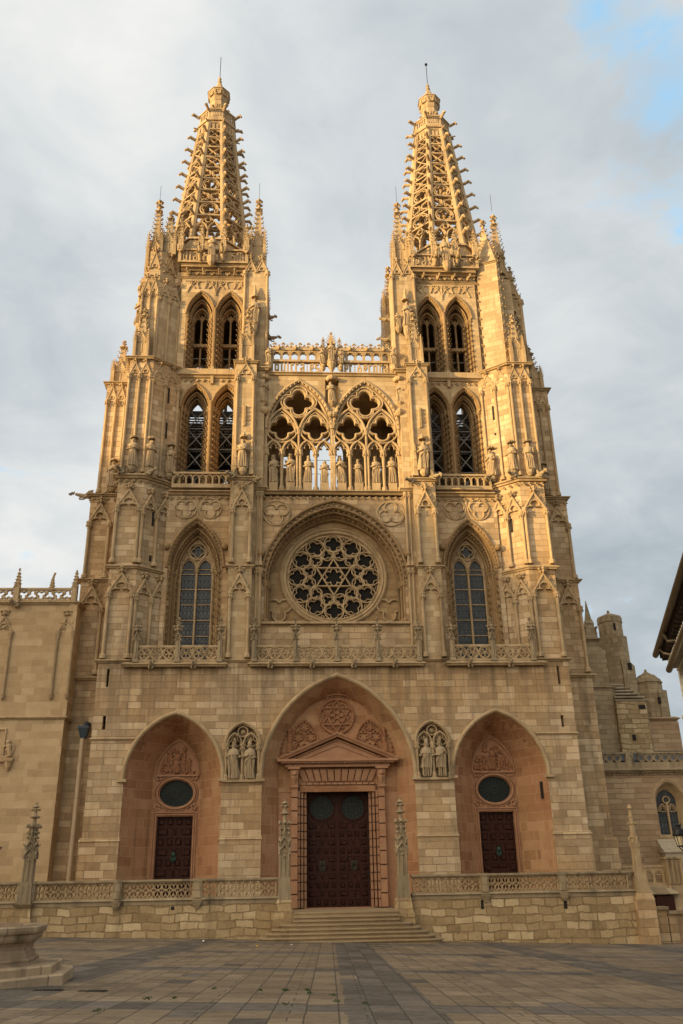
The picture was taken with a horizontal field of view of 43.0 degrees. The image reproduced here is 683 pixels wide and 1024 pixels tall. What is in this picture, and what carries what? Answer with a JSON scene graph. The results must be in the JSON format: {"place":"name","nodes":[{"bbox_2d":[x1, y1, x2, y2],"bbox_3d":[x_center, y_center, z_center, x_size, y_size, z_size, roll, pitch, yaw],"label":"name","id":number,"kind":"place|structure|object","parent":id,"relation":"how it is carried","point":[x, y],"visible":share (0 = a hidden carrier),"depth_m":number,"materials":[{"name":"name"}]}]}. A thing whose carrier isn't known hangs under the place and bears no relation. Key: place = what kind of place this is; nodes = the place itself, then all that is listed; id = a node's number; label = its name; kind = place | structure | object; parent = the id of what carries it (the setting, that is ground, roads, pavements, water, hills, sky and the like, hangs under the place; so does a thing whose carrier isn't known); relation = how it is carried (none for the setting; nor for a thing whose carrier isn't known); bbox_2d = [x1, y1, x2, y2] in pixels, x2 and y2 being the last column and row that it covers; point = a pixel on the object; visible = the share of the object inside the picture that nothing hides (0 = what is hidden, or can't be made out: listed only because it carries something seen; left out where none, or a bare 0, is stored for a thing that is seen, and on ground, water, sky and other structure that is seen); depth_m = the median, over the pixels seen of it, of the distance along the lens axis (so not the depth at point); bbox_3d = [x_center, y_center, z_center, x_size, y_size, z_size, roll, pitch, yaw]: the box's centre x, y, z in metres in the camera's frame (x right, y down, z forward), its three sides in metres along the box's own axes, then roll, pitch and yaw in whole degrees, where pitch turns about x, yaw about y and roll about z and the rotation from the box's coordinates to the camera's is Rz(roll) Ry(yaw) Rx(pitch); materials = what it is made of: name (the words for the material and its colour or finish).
{"place":"outdoors","nodes":[
{"label":"outdoors","id":0,"kind":"place"},
{"bbox_2d":[0,937,682,1023],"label":"plaza paving","id":1,"kind":"structure","parent":0,"point":[490,983],"depth_m":21.06,"materials":[{"name":"grey stone"}]},
{"bbox_2d":[9,803,41,922],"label":"gate pier","id":2,"kind":"structure","parent":1,"relation":"on","point":[30,856],"depth_m":49.89,"materials":[{"name":"grey stone"}]},
{"bbox_2d":[0,847,72,988],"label":"fountain","id":3,"kind":"object","parent":1,"relation":"on","point":[23,964],"visible":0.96,"depth_m":19.89,"materials":[{"name":"stone"}]},
{"bbox_2d":[33,989,63,990],"bbox_3d":[-6.235,10.162,18.422,0.600,0.045,0.241,0,-23,-3],"label":"drain cover","id":4,"kind":"object","parent":1,"relation":"on","point":[49,990],"visible":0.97,"depth_m":18.35,"materials":[{"name":"black metal"}]},
{"bbox_2d":[77,990,107,991],"bbox_3d":[-5.280,10.152,18.374,0.600,0.045,0.241,0,-23,-3],"label":"drain cover","id":5,"kind":"object","parent":1,"relation":"on","point":[92,990],"visible":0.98,"depth_m":18.29,"materials":[{"name":"black metal"}]},
{"bbox_2d":[0,877,277,939],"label":"terrace wall","id":6,"kind":"structure","parent":1,"relation":"on","point":[197,914],"depth_m":49.52,"materials":[{"name":"grey stone"}]},
{"bbox_2d":[273,799,292,932],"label":"gate pier","id":7,"kind":"structure","parent":1,"relation":"on","point":[283,915],"depth_m":50.43,"materials":[{"name":"grey stone"}]},
{"bbox_2d":[92,937,609,1011],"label":"weeds","id":8,"kind":"object","parent":1,"relation":"on","point":[174,997],"visible":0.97,"depth_m":17.22,"materials":[{"name":"green plant"}]},
{"bbox_2d":[259,911,443,943],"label":"entrance steps","id":9,"kind":"structure","parent":1,"relation":"on","point":[368,929],"depth_m":47.86,"materials":[{"name":"stone"}]},
{"bbox_2d":[394,798,415,925],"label":"gate pier","id":10,"kind":"structure","parent":1,"relation":"on","point":[403,905],"depth_m":50.91,"materials":[{"name":"grey stone"}]},
{"bbox_2d":[410,871,639,943],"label":"terrace wall","id":11,"kind":"structure","parent":1,"relation":"on","point":[562,912],"depth_m":50.63,"materials":[{"name":"grey stone"}]},
{"bbox_2d":[584,601,682,773],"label":"transept turrets","id":12,"kind":"object","parent":1,"relation":"on","point":[633,713],"visible":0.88,"depth_m":77.23,"materials":[{"name":"brown stone"}]},
{"bbox_2d":[602,751,682,882],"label":"side chapel","id":13,"kind":"structure","parent":1,"relation":"on","point":[654,799],"depth_m":66.33,"materials":[{"name":"brown stone"}]},
{"bbox_2d":[652,778,682,837],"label":"window frame","id":14,"kind":"structure","parent":13,"relation":"in","point":[667,786],"depth_m":66.60,"materials":[{"name":"stone"}]},
{"bbox_2d":[627,804,661,944],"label":"gate pier","id":15,"kind":"structure","parent":1,"relation":"on","point":[646,917],"depth_m":50.81,"materials":[{"name":"stone"}]},
{"bbox_2d":[621,856,682,910],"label":"balustrade","id":16,"kind":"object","parent":1,"relation":"on","point":[667,890],"depth_m":58.83,"materials":[{"name":"stone"}]},
{"bbox_2d":[654,896,675,910],"bbox_3d":[21.597,27.145,57.713,1.200,2.920,0.900,0,-23,-3],"label":"door","id":17,"kind":"structure","parent":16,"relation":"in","point":[669,901],"depth_m":57.75,"materials":[{"name":"red wood"}]},
{"bbox_2d":[652,553,682,718],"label":"gallery house","id":18,"kind":"structure","parent":1,"relation":"on","point":[669,644],"depth_m":31.95,"materials":[{"name":"paint"}]},
{"bbox_2d":[672,823,682,850],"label":"street lamp","id":19,"kind":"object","parent":18,"relation":"attached to","point":[677,834],"depth_m":35.14,"materials":[{"name":"black metal"}]},
{"bbox_2d":[656,906,682,942],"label":"stair wall","id":20,"kind":"structure","parent":1,"relation":"on","point":[670,922],"depth_m":52.96,"materials":[{"name":"stone"}]},
{"bbox_2d":[0,0,682,745],"label":"sky","id":21,"kind":"structure","parent":0,"point":[568,114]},
{"bbox_2d":[292,907,397,916],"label":"terrace paving","id":22,"kind":"structure","parent":0,"point":[345,910],"depth_m":50.00,"materials":[{"name":"stone"}]},
{"bbox_2d":[0,568,85,900],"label":"chapel wing","id":23,"kind":"structure","parent":22,"relation":"on","point":[39,641],"depth_m":59.88,"materials":[{"name":"beige stone"}]},
{"bbox_2d":[52,62,622,908],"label":"cathedral","id":24,"kind":"structure","parent":22,"relation":"on","point":[338,654],"depth_m":64.45,"materials":[{"name":"stone"}]},
{"bbox_2d":[65,721,90,897],"bbox_3d":[-17.750,20.165,58.057,0.740,12.165,0.919,0,-23,-3],"label":"downpipe","id":25,"kind":"object","parent":24,"relation":"attached to","point":[84,729],"visible":0.94,"depth_m":58.28,"materials":[{"name":"grey metal"}]},
{"bbox_2d":[106,461,117,487],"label":"statue","id":26,"kind":"object","parent":24,"relation":"on","point":[111,479],"visible":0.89,"depth_m":68.39,"materials":[{"name":"stone"}]},
{"bbox_2d":[126,438,138,467],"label":"statue","id":27,"kind":"object","parent":24,"relation":"on","point":[133,447],"visible":1,"depth_m":66.03,"materials":[{"name":"stone"}]},
{"bbox_2d":[133,299,140,324],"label":"statue","id":28,"kind":"object","parent":24,"relation":"on","point":[137,307],"visible":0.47,"depth_m":73.42,"materials":[{"name":"stone"}]},
{"bbox_2d":[145,440,156,467],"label":"statue","id":29,"kind":"object","parent":24,"relation":"on","point":[151,449],"visible":1,"depth_m":66.24,"materials":[{"name":"stone"}]},
{"bbox_2d":[165,446,176,473],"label":"statue","id":30,"kind":"object","parent":24,"relation":"on","point":[170,462],"visible":1,"depth_m":67.24,"materials":[{"name":"stone"}]},
{"bbox_2d":[154,817,192,897],"bbox_3d":[-11.175,23.268,57.511,2.400,5.760,0.383,0,-23,-3],"label":"door","id":31,"kind":"structure","parent":24,"relation":"in","point":[174,834],"depth_m":57.85,"materials":[{"name":"red wood"}]},
{"bbox_2d":[160,781,192,806],"bbox_3d":[-11.248,19.218,59.178,2.260,1.718,0.110,0,-23,-3],"label":"oval window","id":32,"kind":"structure","parent":24,"relation":"in","point":[175,793],"depth_m":59.18,"materials":[{"name":"glass"}]},
{"bbox_2d":[207,236,217,256],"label":"statue","id":33,"kind":"object","parent":24,"relation":"on","point":[212,242],"visible":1,"depth_m":75.39,"materials":[{"name":"stone"}]},
{"bbox_2d":[225,741,240,778],"bbox_3d":[-7.217,16.540,57.801,1.062,2.456,0.658,0,-23,-3],"label":"statue","id":34,"kind":"object","parent":24,"relation":"on","point":[232,755],"visible":1,"depth_m":57.57,"materials":[{"name":"stone"}]},
{"bbox_2d":[236,439,249,468],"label":"statue","id":35,"kind":"object","parent":24,"relation":"on","point":[242,448],"visible":0.99,"depth_m":66.31,"materials":[{"name":"stone"}]},
{"bbox_2d":[242,740,256,778],"bbox_3d":[-6.152,16.493,57.878,1.007,2.564,0.676,0,-23,-3],"label":"statue","id":36,"kind":"object","parent":24,"relation":"on","point":[249,756],"visible":1,"depth_m":57.65,"materials":[{"name":"stone"}]},
{"bbox_2d":[248,299,261,324],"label":"statue","id":37,"kind":"object","parent":24,"relation":"on","point":[254,307],"visible":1,"depth_m":73.01,"materials":[{"name":"stone"}]},
{"bbox_2d":[261,382,268,400],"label":"statue","id":38,"kind":"object","parent":24,"relation":"on","point":[266,388],"visible":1,"depth_m":69.86,"materials":[{"name":"stone"}]},
{"bbox_2d":[264,347,272,362],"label":"statue","id":39,"kind":"object","parent":24,"relation":"on","point":[268,352],"visible":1,"depth_m":71.09,"materials":[{"name":"stone"}]},
{"bbox_2d":[268,454,279,481],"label":"statue","id":40,"kind":"object","parent":24,"relation":"on","point":[273,464],"visible":1,"depth_m":67.54,"materials":[{"name":"stone"}]},
{"bbox_2d":[284,453,295,483],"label":"statue","id":41,"kind":"object","parent":24,"relation":"on","point":[290,464],"visible":1,"depth_m":67.62,"materials":[{"name":"stone"}]},
{"bbox_2d":[302,455,313,483],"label":"statue","id":42,"kind":"object","parent":24,"relation":"on","point":[308,465],"visible":1,"depth_m":67.74,"materials":[{"name":"stone"}]},
{"bbox_2d":[317,349,326,363],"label":"statue","id":43,"kind":"object","parent":24,"relation":"on","point":[321,355],"visible":1,"depth_m":71.44,"materials":[{"name":"stone"}]},
{"bbox_2d":[307,792,339,907],"bbox_3d":[-1.236,22.517,58.247,2.140,7.350,0.325,0,-23,-3],"label":"door","id":44,"kind":"structure","parent":24,"relation":"in","point":[323,879],"depth_m":58.17,"materials":[{"name":"red wood"}]},
{"bbox_2d":[319,461,329,481],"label":"statue","id":45,"kind":"object","parent":24,"relation":"on","point":[324,468],"visible":1,"depth_m":67.73,"materials":[{"name":"stone"}]},
{"bbox_2d":[326,341,335,359],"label":"statue","id":46,"kind":"object","parent":24,"relation":"on","point":[331,351],"visible":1,"depth_m":71.52,"materials":[{"name":"stone"}]},
{"bbox_2d":[326,382,336,401],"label":"statue","id":47,"kind":"object","parent":24,"relation":"on","point":[330,388],"visible":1,"depth_m":70.21,"materials":[{"name":"stone"}]},
{"bbox_2d":[260,528,409,624],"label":"rose window","id":48,"kind":"structure","parent":24,"relation":"in","point":[332,576],"depth_m":65.86,"materials":[{"name":"stone"}]},
{"bbox_2d":[336,349,344,363],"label":"statue","id":49,"kind":"object","parent":24,"relation":"on","point":[340,358],"visible":1,"depth_m":71.54,"materials":[{"name":"stone"}]},
{"bbox_2d":[336,455,346,483],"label":"statue","id":50,"kind":"object","parent":24,"relation":"on","point":[340,471],"visible":1,"depth_m":67.84,"materials":[{"name":"stone"}]},
{"bbox_2d":[338,791,369,906],"bbox_3d":[0.811,22.529,58.365,2.000,7.350,0.325,0,-23,-3],"label":"door","id":51,"kind":"structure","parent":24,"relation":"in","point":[352,806],"depth_m":58.29,"materials":[{"name":"red wood"}]},
{"bbox_2d":[352,459,363,483],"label":"statue","id":52,"kind":"object","parent":24,"relation":"on","point":[358,467],"visible":1,"depth_m":67.94,"materials":[{"name":"stone"}]},
{"bbox_2d":[370,456,381,483],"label":"statue","id":53,"kind":"object","parent":24,"relation":"on","point":[375,466],"visible":1,"depth_m":67.98,"materials":[{"name":"stone"}]},
{"bbox_2d":[385,457,398,483],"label":"statue","id":54,"kind":"object","parent":24,"relation":"on","point":[391,463],"visible":1,"depth_m":68.10,"materials":[{"name":"stone"}]},
{"bbox_2d":[389,349,397,364],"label":"statue","id":55,"kind":"object","parent":24,"relation":"on","point":[393,355],"visible":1,"depth_m":71.68,"materials":[{"name":"stone"}]},
{"bbox_2d":[394,313,401,325],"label":"statue","id":56,"kind":"object","parent":24,"relation":"on","point":[398,318],"visible":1,"depth_m":73.66,"materials":[{"name":"stone"}]},
{"bbox_2d":[395,385,403,402],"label":"statue","id":57,"kind":"object","parent":24,"relation":"on","point":[397,389],"visible":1,"depth_m":70.49,"materials":[{"name":"stone"}]},
{"bbox_2d":[401,302,413,327],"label":"statue","id":58,"kind":"object","parent":24,"relation":"on","point":[407,310],"visible":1,"depth_m":73.76,"materials":[{"name":"stone"}]},
{"bbox_2d":[417,441,429,470],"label":"statue","id":59,"kind":"object","parent":24,"relation":"on","point":[423,450],"visible":0.99,"depth_m":67.08,"materials":[{"name":"stone"}]},
{"bbox_2d":[419,738,434,776],"bbox_3d":[5.742,16.562,58.571,1.040,2.564,0.639,0,-23,-3],"label":"statue","id":60,"kind":"object","parent":24,"relation":"on","point":[426,754],"visible":1,"depth_m":58.38,"materials":[{"name":"stone"}]},
{"bbox_2d":[433,739,446,776],"bbox_3d":[6.664,16.615,58.596,1.028,2.456,0.679,0,-23,-3],"label":"statue","id":61,"kind":"object","parent":24,"relation":"on","point":[440,752],"visible":1,"depth_m":58.40,"materials":[{"name":"stone"}]},
{"bbox_2d":[438,239,451,262],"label":"statue","id":62,"kind":"object","parent":24,"relation":"on","point":[444,246],"visible":0.99,"depth_m":76.54,"materials":[{"name":"stone"}]},
{"bbox_2d":[484,450,497,475],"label":"statue","id":63,"kind":"object","parent":24,"relation":"on","point":[490,457],"visible":1,"depth_m":68.74,"materials":[{"name":"stone"}]},
{"bbox_2d":[478,777,509,801],"bbox_3d":[10.615,19.341,60.443,2.260,1.718,0.110,0,-23,-3],"label":"wheel window","id":64,"kind":"structure","parent":24,"relation":"in","point":[493,789],"depth_m":60.45,"materials":[{"name":"glass"}]},
{"bbox_2d":[479,812,518,890],"bbox_3d":[10.689,23.401,58.772,2.400,5.780,0.383,0,-23,-3],"label":"door","id":65,"kind":"structure","parent":24,"relation":"in","point":[499,855],"depth_m":59.15,"materials":[{"name":"red wood"}]},
{"bbox_2d":[505,444,517,470],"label":"statue","id":66,"kind":"object","parent":24,"relation":"on","point":[510,454],"visible":0.99,"depth_m":67.89,"materials":[{"name":"stone"}]},
{"bbox_2d":[514,313,519,334],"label":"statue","id":67,"kind":"object","parent":24,"relation":"on","point":[517,321],"visible":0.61,"depth_m":76.08,"materials":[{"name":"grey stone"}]},
{"bbox_2d":[522,442,536,469],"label":"statue","id":68,"kind":"object","parent":24,"relation":"on","point":[528,450],"visible":1,"depth_m":67.78,"materials":[{"name":"stone"}]},
{"bbox_2d":[540,781,543,798],"bbox_3d":[13.607,18.828,58.744,0.223,1.100,0.215,9,-25,-23],"label":"slit window","id":69,"kind":"structure","parent":24,"relation":"in","point":[541,782],"depth_m":58.67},
{"bbox_2d":[541,465,551,490],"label":"statue","id":70,"kind":"object","parent":24,"relation":"on","point":[547,474],"visible":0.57,"depth_m":70.39,"materials":[{"name":"stone"}]}
]}

